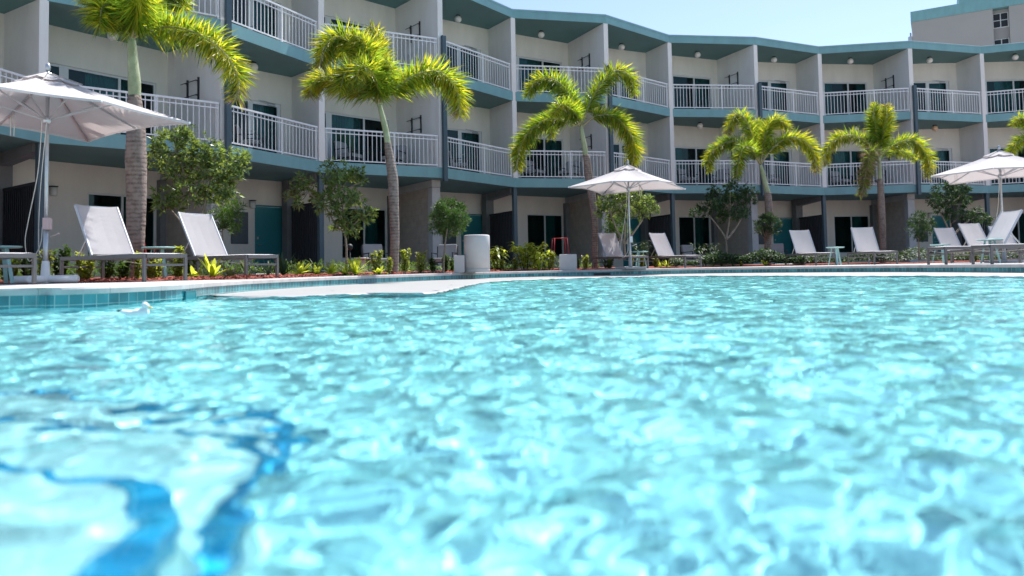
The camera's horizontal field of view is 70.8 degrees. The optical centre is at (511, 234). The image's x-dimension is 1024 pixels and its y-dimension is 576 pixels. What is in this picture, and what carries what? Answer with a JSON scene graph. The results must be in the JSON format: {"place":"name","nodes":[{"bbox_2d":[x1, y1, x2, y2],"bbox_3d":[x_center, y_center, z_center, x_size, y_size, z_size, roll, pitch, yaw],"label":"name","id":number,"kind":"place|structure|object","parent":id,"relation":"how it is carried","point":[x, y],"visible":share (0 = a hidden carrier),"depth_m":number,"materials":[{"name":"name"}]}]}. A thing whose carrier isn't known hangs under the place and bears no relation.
{"place":"outdoors","nodes":[
{"label":"outdoors","id":0,"kind":"place"},
{"bbox_2d":[0,275,1023,575],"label":"pool water","id":1,"kind":"structure","parent":0,"point":[788,425],"depth_m":1.15,"materials":[{"name":"liquid"}]},
{"bbox_2d":[116,302,152,317],"bbox_3d":[-1.949,0.390,3.720,0.204,0.079,0.050,-1,-3,8],"label":"gull","id":2,"kind":"object","parent":1,"relation":"on","point":[143,311],"visible":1,"depth_m":3.70,"materials":[{"name":"white"}]},
{"bbox_2d":[0,262,1023,288],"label":"pool deck","id":3,"kind":"structure","parent":0,"point":[53,285],"depth_m":9.44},
{"bbox_2d":[0,246,22,282],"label":"side table","id":4,"kind":"object","parent":3,"relation":"on","point":[5,249],"visible":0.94,"depth_m":9.59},
{"bbox_2d":[0,253,36,284],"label":"sun lounger","id":5,"kind":"object","parent":3,"relation":"on","point":[33,256],"visible":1,"depth_m":8.31,"materials":[{"name":"beige metal"}]},
{"bbox_2d":[0,63,190,282],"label":"parasol","id":6,"kind":"object","parent":3,"relation":"on","point":[47,102],"visible":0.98,"depth_m":10.06,"materials":[{"name":"fabric"}]},
{"bbox_2d":[59,204,186,281],"bbox_3d":[-5.425,0.107,10.016,2.055,1.095,0.621,-3,-3,31],"label":"sun lounger","id":7,"kind":"object","parent":3,"relation":"on","point":[105,233],"visible":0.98,"depth_m":10.16,"materials":[{"name":"fabric"}]},
{"bbox_2d":[141,247,174,278],"bbox_3d":[-5.375,0.441,10.946,0.480,0.498,0.480,-1,-3,0],"label":"side table","id":8,"kind":"object","parent":3,"relation":"on","point":[164,272],"visible":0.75,"depth_m":10.86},
{"bbox_2d":[165,212,278,276],"bbox_3d":[-4.684,0.165,11.544,2.055,1.095,0.621,-3,-3,31],"label":"sun lounger","id":9,"kind":"object","parent":3,"relation":"on","point":[202,234],"visible":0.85,"depth_m":11.67,"materials":[{"name":"fabric"}]},
{"bbox_2d":[0,260,985,283],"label":"planting bed","id":10,"kind":"object","parent":3,"relation":"on","point":[153,279],"visible":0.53,"depth_m":20.20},
{"bbox_2d":[0,259,20,280],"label":"leafy bush","id":11,"kind":"object","parent":10,"relation":"on","point":[15,262],"visible":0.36,"depth_m":10.59,"materials":[{"name":"green plant"}]},
{"bbox_2d":[19,258,37,275],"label":"leafy bush","id":12,"kind":"object","parent":10,"relation":"on","point":[27,271],"visible":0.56,"depth_m":10.74,"materials":[{"name":"green plant"}]},
{"bbox_2d":[50,244,71,274],"bbox_3d":[-6.868,0.446,10.999,0.347,0.601,0.264,1,-4,-43],"label":"leafy bush","id":13,"kind":"object","parent":10,"relation":"on","point":[67,253],"visible":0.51,"depth_m":10.96,"materials":[{"name":"green plant"}]},
{"bbox_2d":[74,251,95,279],"bbox_3d":[-6.279,0.478,10.596,0.320,0.481,0.381,1,-3,-36],"label":"leafy bush","id":14,"kind":"object","parent":10,"relation":"on","point":[85,273],"visible":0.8,"depth_m":10.54,"materials":[{"name":"green plant"}]},
{"bbox_2d":[97,261,115,278],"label":"leafy bush","id":15,"kind":"object","parent":10,"relation":"on","point":[109,270],"visible":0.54,"depth_m":11.16,"materials":[{"name":"green plant"}]},
{"bbox_2d":[116,260,132,278],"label":"leafy bush","id":16,"kind":"object","parent":10,"relation":"on","point":[125,270],"visible":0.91,"depth_m":10.95,"materials":[{"name":"green plant"}]},
{"bbox_2d":[67,0,257,277],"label":"palm tree","id":17,"kind":"object","parent":10,"relation":"on","point":[129,19],"visible":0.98,"depth_m":11.22,"materials":[{"name":"plant"}]},
{"bbox_2d":[169,245,184,277],"bbox_3d":[-5.092,0.440,11.002,0.262,0.549,0.252,0,-3,-17],"label":"leafy bush","id":18,"kind":"object","parent":10,"relation":"on","point":[177,270],"visible":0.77,"depth_m":10.95,"materials":[{"name":"green plant"}]},
{"bbox_2d":[147,124,252,222],"bbox_3d":[-5.731,-0.677,12.982,2.300,2.853,1.350,-1,-3,0],"label":"leafy tree","id":19,"kind":"object","parent":10,"relation":"on","point":[207,163],"visible":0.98,"depth_m":12.86,"materials":[{"name":"green plant"}]},
{"bbox_2d":[195,253,229,278],"bbox_3d":[-4.471,0.492,10.942,0.664,0.426,0.493,-3,-3,36],"label":"strap leaf plant","id":20,"kind":"object","parent":10,"relation":"on","point":[212,267],"visible":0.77,"depth_m":10.82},
{"bbox_2d":[203,183,247,273],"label":"fine leaved tree","id":21,"kind":"object","parent":10,"relation":"on","point":[223,211],"visible":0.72,"depth_m":13.56,"materials":[{"name":"green plant"}]},
{"bbox_2d":[0,256,600,277],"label":"understorey planting","id":22,"kind":"object","parent":10,"relation":"on","point":[72,271],"visible":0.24,"depth_m":14.96,"materials":[{"name":"green plant"}]},
{"bbox_2d":[282,156,380,263],"bbox_3d":[-3.767,-0.469,14.560,2.137,2.149,1.186,-3,-3,30],"label":"leafy tree","id":23,"kind":"object","parent":10,"relation":"on","point":[348,228],"visible":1,"depth_m":14.30,"materials":[{"name":"green plant"}]},
{"bbox_2d":[65,267,599,282],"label":"mulch chips","id":24,"kind":"object","parent":10,"relation":"on","point":[192,277],"visible":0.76,"depth_m":10.52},
{"bbox_2d":[342,256,371,275],"bbox_3d":[-3.040,0.623,13.880,0.690,0.413,0.757,-1,-3,-10],"label":"strap leaf plant","id":25,"kind":"object","parent":10,"relation":"on","point":[354,265],"visible":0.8,"depth_m":13.80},
{"bbox_2d":[370,249,383,274],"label":"leafy bush","id":26,"kind":"object","parent":10,"relation":"on","point":[377,261],"visible":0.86,"depth_m":14.59,"materials":[{"name":"green plant"}]},
{"bbox_2d":[296,13,474,273],"bbox_3d":[-2.978,-2.042,15.367,4.109,5.864,2.574,-3,-3,30],"label":"palm tree","id":27,"kind":"object","parent":10,"relation":"on","point":[369,70],"visible":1,"depth_m":15.32,"materials":[{"name":"plant"}]},
{"bbox_2d":[400,248,411,273],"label":"leafy bush","id":28,"kind":"object","parent":10,"relation":"on","point":[405,264],"visible":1,"depth_m":15.15,"materials":[{"name":"green plant"}]},
{"bbox_2d":[415,250,426,273],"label":"leafy bush","id":29,"kind":"object","parent":10,"relation":"on","point":[421,266],"visible":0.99,"depth_m":16.17,"materials":[{"name":"green plant"}]},
{"bbox_2d":[427,196,471,272],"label":"clipped round tree","id":30,"kind":"object","parent":10,"relation":"on","point":[445,217],"visible":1,"depth_m":16.73,"materials":[{"name":"green plant"}]},
{"bbox_2d":[490,246,508,271],"bbox_3d":[-0.435,0.663,19.581,0.754,0.708,0.723,-1,-3,0],"label":"arching leaf plant","id":31,"kind":"object","parent":10,"relation":"on","point":[497,255],"visible":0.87,"depth_m":19.51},
{"bbox_2d":[507,242,547,269],"bbox_3d":[0.386,0.613,20.154,1.143,0.833,1.065,-3,-3,30],"label":"arching leaf plant","id":32,"kind":"object","parent":10,"relation":"on","point":[520,251],"visible":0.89,"depth_m":20.10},
{"bbox_2d":[525,249,558,270],"bbox_3d":[0.785,0.712,19.940,0.896,0.618,0.832,1,-3,-37],"label":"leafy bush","id":33,"kind":"object","parent":10,"relation":"on","point":[537,256],"visible":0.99,"depth_m":19.80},
{"bbox_2d":[507,56,648,267],"bbox_3d":[2.126,-2.265,22.569,3.889,6.796,3.560,-3,-3,40],"label":"palm tree","id":34,"kind":"object","parent":10,"relation":"on","point":[564,110],"visible":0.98,"depth_m":22.49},
{"bbox_2d":[601,216,631,244],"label":"fine leaved tree","id":35,"kind":"object","parent":10,"relation":"on","point":[612,226],"visible":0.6,"depth_m":22.18,"materials":[{"name":"green plant"}]},
{"bbox_2d":[593,190,659,258],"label":"branching tree","id":36,"kind":"object","parent":10,"relation":"on","point":[651,206],"visible":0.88,"depth_m":21.59,"materials":[{"name":"green plant"}]},
{"bbox_2d":[680,245,705,265],"bbox_3d":[7.104,0.834,28.336,0.690,0.864,0.758,0,-3,-30],"label":"cushioned chair","id":37,"kind":"object","parent":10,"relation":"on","point":[686,250],"visible":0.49,"depth_m":28.45,"materials":[{"name":"black metal"}]},
{"bbox_2d":[689,178,758,252],"bbox_3d":[7.037,-0.469,24.096,2.382,2.792,1.805,-1,-3,0],"label":"branching tree","id":38,"kind":"object","parent":10,"relation":"on","point":[723,204],"visible":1,"depth_m":24.03,"materials":[{"name":"green plant"}]},
{"bbox_2d":[700,106,824,264],"bbox_3d":[8.674,-1.779,24.884,3.736,5.797,2.651,0,-3,-26],"label":"palm tree","id":39,"kind":"object","parent":10,"relation":"on","point":[756,144],"visible":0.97,"depth_m":25.01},
{"bbox_2d":[753,211,783,249],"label":"fine leaved tree","id":40,"kind":"object","parent":10,"relation":"on","point":[766,219],"visible":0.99,"depth_m":24.59,"materials":[{"name":"green plant"}]},
{"bbox_2d":[669,246,1023,264],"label":"ground cover","id":41,"kind":"object","parent":10,"relation":"on","point":[769,255],"visible":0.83,"depth_m":22.75,"materials":[{"name":"green plant"}]},
{"bbox_2d":[817,102,938,262],"bbox_3d":[12.652,-1.816,24.488,4.227,5.714,1.925,0,-3,-16],"label":"palm tree","id":42,"kind":"object","parent":10,"relation":"on","point":[879,130],"visible":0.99,"depth_m":24.51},
{"bbox_2d":[904,210,938,259],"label":"fine leaved tree","id":43,"kind":"object","parent":10,"relation":"on","point":[918,227],"visible":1,"depth_m":22.40,"materials":[{"name":"green plant"}]},
{"bbox_2d":[925,182,993,261],"bbox_3d":[14.743,-0.505,23.585,2.606,2.807,1.327,-1,-3,0],"label":"branching tree","id":44,"kind":"object","parent":10,"relation":"on","point":[962,190],"visible":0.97,"depth_m":23.44,"materials":[{"name":"green plant"}]},
{"bbox_2d":[1004,110,1023,155],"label":"palm tree","id":45,"kind":"object","parent":10,"relation":"on","point":[1018,121],"visible":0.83,"depth_m":23.13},
{"bbox_2d":[592,233,648,268],"bbox_3d":[3.145,0.469,21.192,0.621,1.095,2.055,0,-3,-26],"label":"sun lounger","id":46,"kind":"object","parent":3,"relation":"on","point":[610,245],"visible":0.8,"depth_m":21.53,"materials":[{"name":"metal"}]},
{"bbox_2d":[643,233,701,267],"bbox_3d":[4.807,0.468,21.838,0.621,1.095,2.055,0,-3,-27],"label":"sun lounger","id":47,"kind":"object","parent":3,"relation":"on","point":[661,245],"visible":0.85,"depth_m":22.14,"materials":[{"name":"fabric"}]},
{"bbox_2d":[785,230,836,265],"bbox_3d":[8.885,0.381,21.523,0.621,1.095,2.055,-1,-3,-3],"label":"sun lounger","id":48,"kind":"object","parent":3,"relation":"on","point":[803,244],"visible":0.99,"depth_m":21.91,"materials":[{"name":"fabric"}]},
{"bbox_2d":[847,227,897,264],"bbox_3d":[10.201,0.308,20.471,0.621,1.095,2.055,-1,-3,6],"label":"sun lounger","id":49,"kind":"object","parent":3,"relation":"on","point":[864,239],"visible":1,"depth_m":20.87,"materials":[{"name":"fabric"}]},
{"bbox_2d":[930,228,988,260],"bbox_3d":[13.432,0.308,21.718,0.621,1.095,2.055,-1,-3,-2],"label":"sun lounger","id":50,"kind":"object","parent":3,"relation":"on","point":[946,235],"visible":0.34,"depth_m":22.19,"materials":[{"name":"fabric"}]},
{"bbox_2d":[926,209,1023,264],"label":"sun lounger","id":51,"kind":"object","parent":3,"relation":"on","point":[1004,225],"visible":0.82,"depth_m":14.90,"materials":[{"name":"fabric"}]},
{"bbox_2d":[931,145,1023,262],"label":"parasol","id":52,"kind":"object","parent":3,"relation":"on","point":[999,164],"visible":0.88,"depth_m":18.07,"materials":[{"name":"fabric"}]},
{"bbox_2d":[950,223,1023,262],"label":"sun lounger","id":53,"kind":"object","parent":3,"relation":"on","point":[972,233],"visible":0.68,"depth_m":19.71,"materials":[{"name":"fabric"}]},
{"bbox_2d":[971,244,1023,263],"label":"sun lounger","id":54,"kind":"object","parent":3,"relation":"on","point":[991,246],"visible":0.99,"depth_m":13.45,"materials":[{"name":"metal"}]},
{"bbox_2d":[494,0,956,45],"label":"sky","id":55,"kind":"structure","parent":0,"point":[810,22],"materials":[{"name":"blue"}]},
{"bbox_2d":[908,0,1023,45],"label":"hotel tower","id":56,"kind":"structure","parent":0,"point":[979,22],"depth_m":73.28,"materials":[{"name":"white paint"}]},
{"bbox_2d":[993,12,1008,28],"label":"window","id":57,"kind":"structure","parent":56,"relation":"in","point":[1000,20],"depth_m":72.66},
{"label":"pool floor","id":58,"kind":"structure","parent":0,"visible":0},
{"bbox_2d":[0,267,1023,308],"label":"pool wall","id":59,"kind":"structure","parent":58,"relation":"on","point":[67,301],"depth_m":10.99,"materials":[{"name":"tile"}]},
{"bbox_2d":[0,264,1023,295],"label":"pool coping","id":60,"kind":"object","parent":59,"relation":"on","point":[88,289],"visible":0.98,"depth_m":10.95,"materials":[{"name":"concrete"}]},
{"bbox_2d":[454,255,464,272],"bbox_3d":[-1.212,0.685,16.737,0.240,0.408,0.240,-1,-3,6],"label":"white cube","id":61,"kind":"object","parent":60,"relation":"on","point":[459,263],"visible":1,"depth_m":16.62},
{"bbox_2d":[464,234,489,272],"bbox_3d":[-0.823,0.452,16.898,0.610,0.875,0.610,-1,-3,0],"label":"white bin","id":62,"kind":"object","parent":60,"relation":"on","point":[477,252],"visible":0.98,"depth_m":16.64,"materials":[{"name":"plastic"}]},
{"bbox_2d":[559,254,576,269],"bbox_3d":[1.509,0.746,19.335,0.460,0.428,0.460,-1,-3,6],"label":"white cube","id":63,"kind":"object","parent":60,"relation":"on","point":[567,261],"visible":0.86,"depth_m":19.11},
{"bbox_2d":[568,160,685,268],"bbox_3d":[3.171,-0.549,19.493,2.483,2.970,2.483,-2,-3,29],"label":"parasol","id":64,"kind":"object","parent":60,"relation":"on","point":[628,178],"visible":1,"depth_m":19.43,"materials":[{"name":"fabric"}]},
{"bbox_2d":[216,272,1023,297],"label":"pool sun shelf","id":65,"kind":"object","parent":58,"relation":"on","point":[423,287],"visible":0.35,"depth_m":11.67,"materials":[{"name":"paint"}]},
{"label":"patio paving","id":66,"kind":"structure","parent":0,"visible":0},
{"bbox_2d":[2,182,34,269],"bbox_3d":[-11.672,-0.046,17.080,2.068,2.255,0.117,-3,-3,37],"label":"slatted screen","id":67,"kind":"object","parent":66,"relation":"on","point":[17,200],"visible":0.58,"depth_m":17.03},
{"bbox_2d":[291,202,316,272],"bbox_3d":[-6.641,0.142,23.119,0.117,2.255,1.994,1,-3,-41],"label":"slatted screen","id":68,"kind":"object","parent":66,"relation":"on","point":[304,235],"visible":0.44,"depth_m":23.07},
{"bbox_2d":[361,244,389,271],"bbox_3d":[-4.024,0.708,21.244,0.690,0.864,0.758,0,-3,-30],"label":"cushioned chair","id":69,"kind":"object","parent":66,"relation":"on","point":[367,250],"visible":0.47,"depth_m":21.36,"materials":[{"name":"black metal"}]},
{"bbox_2d":[431,244,457,270],"bbox_3d":[-2.094,0.733,22.549,0.690,0.864,0.758,-1,-3,10],"label":"cushioned chair","id":70,"kind":"object","parent":66,"relation":"on","point":[451,250],"visible":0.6,"depth_m":22.77,"materials":[{"name":"black metal"}]},
{"bbox_2d":[489,211,512,269],"bbox_3d":[-0.396,0.267,28.261,0.117,2.255,1.952,0,-3,-29],"label":"slatted screen","id":71,"kind":"object","parent":66,"relation":"on","point":[501,230],"visible":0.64,"depth_m":28.18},
{"bbox_2d":[0,0,1023,276],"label":"hotel building","id":72,"kind":"structure","parent":66,"relation":"on","point":[968,100],"depth_m":28.32,"materials":[{"name":"white paint"}]},
{"bbox_2d":[49,63,154,135],"bbox_3d":[-11.138,-3.325,19.081,0.236,1.960,3.277,-3,-3,36],"label":"window","id":73,"kind":"structure","parent":72,"relation":"in","point":[92,79],"depth_m":19.43,"materials":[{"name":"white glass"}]},
{"bbox_2d":[87,192,155,260],"bbox_3d":[-11.213,-0.189,20.611,0.235,1.880,1.910,-3,-3,36],"label":"window","id":74,"kind":"structure","parent":72,"relation":"in","point":[122,197],"depth_m":20.77,"materials":[{"name":"white glass"}]},
{"bbox_2d":[234,124,262,150],"bbox_3d":[-7.685,-2.722,21.010,0.758,0.864,0.690,0,-3,-14],"label":"cushioned chair","id":75,"kind":"object","parent":72,"relation":"on","point":[247,141],"visible":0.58,"depth_m":20.72,"materials":[{"name":"black metal"}]},
{"bbox_2d":[235,99,279,153],"bbox_3d":[-8.385,-3.247,22.277,0.375,2.000,2.583,-4,-4,43],"label":"balcony door","id":76,"kind":"structure","parent":72,"relation":"in","point":[268,108],"depth_m":22.97,"materials":[{"name":"white glass"}]},
{"bbox_2d":[247,0,279,40],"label":"balcony door","id":77,"kind":"structure","parent":72,"relation":"in","point":[251,1],"depth_m":23.12,"materials":[{"name":"white glass"}]},
{"bbox_2d":[255,205,281,273],"bbox_3d":[-8.073,0.184,23.904,0.133,2.285,1.032,-4,-4,43],"label":"entrance door","id":78,"kind":"structure","parent":72,"relation":"in","point":[268,219],"depth_m":23.88,"materials":[{"name":"teal paint"}]},
{"bbox_2d":[333,141,363,163],"bbox_3d":[-5.394,-2.639,23.706,0.758,0.864,0.690,-2,-3,23],"label":"cushioned chair","id":79,"kind":"object","parent":72,"relation":"on","point":[349,156],"visible":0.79,"depth_m":23.55,"materials":[{"name":"black metal"}]},
{"bbox_2d":[324,15,386,58],"bbox_3d":[-5.812,-6.447,25.099,3.246,1.960,0.236,1,-4,-42],"label":"window","id":80,"kind":"structure","parent":72,"relation":"in","point":[327,19],"depth_m":25.04,"materials":[{"name":"white glass"}]},
{"bbox_2d":[325,112,387,163],"bbox_3d":[-5.753,-3.151,24.947,3.246,1.960,0.236,1,-4,-42],"label":"window","id":81,"kind":"structure","parent":72,"relation":"in","point":[332,120],"depth_m":25.04,"materials":[{"name":"white glass"}]},
{"bbox_2d":[342,207,386,258],"bbox_3d":[-5.492,-0.022,26.473,1.896,1.880,0.236,1,-4,-42],"label":"window","id":82,"kind":"structure","parent":72,"relation":"in","point":[370,233],"depth_m":26.85,"materials":[{"name":"white glass"}]},
{"bbox_2d":[379,145,406,165],"bbox_3d":[-4.004,-2.631,24.411,0.690,0.864,0.758,-2,-3,19],"label":"cushioned chair","id":83,"kind":"object","parent":72,"relation":"on","point":[400,153],"visible":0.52,"depth_m":24.52,"materials":[{"name":"black metal"}]},
{"bbox_2d":[447,43,479,81],"bbox_3d":[-2.422,-6.404,27.793,2.833,2.000,0.375,1,-3,-37],"label":"balcony door","id":84,"kind":"structure","parent":72,"relation":"in","point":[477,50],"depth_m":28.48,"materials":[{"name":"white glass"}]},
{"bbox_2d":[447,128,481,172],"bbox_3d":[-2.363,-3.108,27.641,2.833,2.000,0.375,1,-3,-37],"label":"balcony door","id":85,"kind":"structure","parent":72,"relation":"in","point":[471,135],"depth_m":28.32,"materials":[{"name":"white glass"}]},
{"bbox_2d":[461,214,481,254],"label":"entrance door","id":86,"kind":"structure","parent":72,"relation":"in","point":[475,227],"depth_m":29.34,"materials":[{"name":"teal paint"}]},
{"bbox_2d":[523,160,546,177],"bbox_3d":[0.868,-2.530,28.512,0.758,0.864,0.690,-3,-3,38],"label":"cushioned chair","id":87,"kind":"object","parent":72,"relation":"on","point":[530,168],"visible":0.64,"depth_m":28.42,"materials":[{"name":"fabric"}]},
{"bbox_2d":[516,56,560,92],"bbox_3d":[0.711,-6.341,29.959,3.110,1.960,0.236,1,-3,-31],"label":"window","id":88,"kind":"structure","parent":72,"relation":"in","point":[529,61],"depth_m":30.00,"materials":[{"name":"white glass"}]},
{"bbox_2d":[517,136,563,177],"bbox_3d":[0.770,-3.045,29.807,3.110,1.960,0.235,1,-3,-31],"label":"window","id":89,"kind":"structure","parent":72,"relation":"in","point":[551,145],"depth_m":30.46,"materials":[{"name":"white glass"}]},
{"bbox_2d":[527,214,562,257],"bbox_3d":[1.377,0.075,31.256,1.860,1.880,0.236,1,-3,-31],"label":"window","id":90,"kind":"structure","parent":72,"relation":"in","point":[548,219],"depth_m":31.50,"materials":[{"name":"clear glass"}]},
{"bbox_2d":[557,160,580,178],"bbox_3d":[2.308,-2.542,28.817,0.690,0.864,0.758,-3,-3,34],"label":"cushioned chair","id":91,"kind":"object","parent":72,"relation":"on","point":[575,164],"visible":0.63,"depth_m":28.86,"materials":[{"name":"fabric"}]},
{"bbox_2d":[617,70,638,101],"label":"balcony door","id":92,"kind":"structure","parent":72,"relation":"in","point":[624,88],"depth_m":32.17,"materials":[{"name":"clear glass"}]},
{"bbox_2d":[622,217,640,266],"bbox_3d":[5.480,0.360,33.013,1.012,2.285,0.100,0,-3,-23],"label":"entrance door","id":93,"kind":"structure","parent":72,"relation":"in","point":[633,222],"depth_m":33.04,"materials":[{"name":"teal paint"}]},
{"bbox_2d":[672,75,711,108],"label":"window","id":94,"kind":"structure","parent":72,"relation":"in","point":[699,80],"depth_m":33.65,"materials":[{"name":"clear glass"}]},
{"bbox_2d":[674,146,713,184],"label":"window","id":95,"kind":"structure","parent":72,"relation":"in","point":[677,150],"depth_m":33.15,"materials":[{"name":"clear glass"}]},
{"bbox_2d":[679,216,710,254],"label":"window","id":96,"kind":"structure","parent":72,"relation":"in","point":[697,222],"depth_m":34.54,"materials":[{"name":"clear glass"}]},
{"bbox_2d":[710,168,730,184],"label":"cushioned chair","id":97,"kind":"object","parent":72,"relation":"on","point":[727,174],"visible":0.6,"depth_m":32.12,"materials":[{"name":"fabric"}]},
{"bbox_2d":[758,80,789,112],"bbox_3d":[11.910,-6.362,34.294,2.793,2.000,0.375,-1,-3,-11],"label":"balcony door","id":98,"kind":"structure","parent":72,"relation":"in","point":[777,83],"depth_m":34.56,"materials":[{"name":"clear glass"}]},
{"bbox_2d":[770,150,791,185],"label":"balcony door","id":99,"kind":"structure","parent":72,"relation":"in","point":[782,158],"depth_m":34.44,"materials":[{"name":"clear glass"}]},
{"bbox_2d":[773,218,792,263],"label":"entrance door","id":100,"kind":"structure","parent":72,"relation":"in","point":[784,237],"depth_m":35.33,"materials":[{"name":"teal paint"}]},
{"bbox_2d":[829,171,852,186],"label":"cushioned chair","id":101,"kind":"object","parent":72,"relation":"on","point":[835,177],"visible":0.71,"depth_m":33.67,"materials":[{"name":"fabric"}]},
{"bbox_2d":[825,150,863,186],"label":"window","id":102,"kind":"structure","parent":72,"relation":"in","point":[841,156],"depth_m":34.92,"materials":[{"name":"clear glass"}]},
{"bbox_2d":[823,82,866,115],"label":"window","id":103,"kind":"structure","parent":72,"relation":"in","point":[827,86],"depth_m":35.00,"materials":[{"name":"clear glass"}]},
{"bbox_2d":[834,215,868,253],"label":"window","id":104,"kind":"structure","parent":72,"relation":"in","point":[855,221],"depth_m":35.88,"materials":[{"name":"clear glass"}]},
{"bbox_2d":[914,80,949,112],"bbox_3d":[19.888,-6.471,35.053,2.696,2.000,0.375,-1,-3,1],"label":"balcony door","id":105,"kind":"structure","parent":72,"relation":"in","point":[934,84],"depth_m":35.16,"materials":[{"name":"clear glass"}]},
{"bbox_2d":[928,148,951,184],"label":"balcony door","id":106,"kind":"structure","parent":72,"relation":"in","point":[941,153],"depth_m":35.03,"materials":[{"name":"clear glass"}]},
{"bbox_2d":[932,215,952,260],"bbox_3d":[21.383,0.201,35.765,1.026,2.285,0.133,-1,-3,1],"label":"entrance door","id":107,"kind":"structure","parent":72,"relation":"in","point":[940,223],"depth_m":35.79,"materials":[{"name":"teal paint"}]},
{"bbox_2d":[985,79,1023,113],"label":"window","id":108,"kind":"structure","parent":72,"relation":"in","point":[999,85],"depth_m":35.12,"materials":[{"name":"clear glass"}]},
{"bbox_2d":[999,212,1023,243],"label":"window","id":109,"kind":"structure","parent":72,"relation":"in","point":[1020,223],"depth_m":35.87,"materials":[{"name":"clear glass"}]},
{"bbox_2d":[647,214,671,265],"bbox_3d":[6.531,0.303,31.755,0.117,2.255,1.934,0,-3,-20],"label":"slatted screen","id":110,"kind":"object","parent":66,"relation":"on","point":[659,224],"visible":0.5,"depth_m":31.72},
{"bbox_2d":[799,215,822,263],"bbox_3d":[14.103,0.265,33.876,0.117,2.255,1.930,-1,-3,-9],"label":"slatted screen","id":111,"kind":"object","parent":66,"relation":"on","point":[812,225],"visible":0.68,"depth_m":33.58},
{"bbox_2d":[960,212,985,260],"bbox_3d":[21.992,0.141,34.267,0.117,2.255,1.808,-1,-3,-2],"label":"slatted screen","id":112,"kind":"object","parent":66,"relation":"on","point":[971,222],"visible":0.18,"depth_m":34.71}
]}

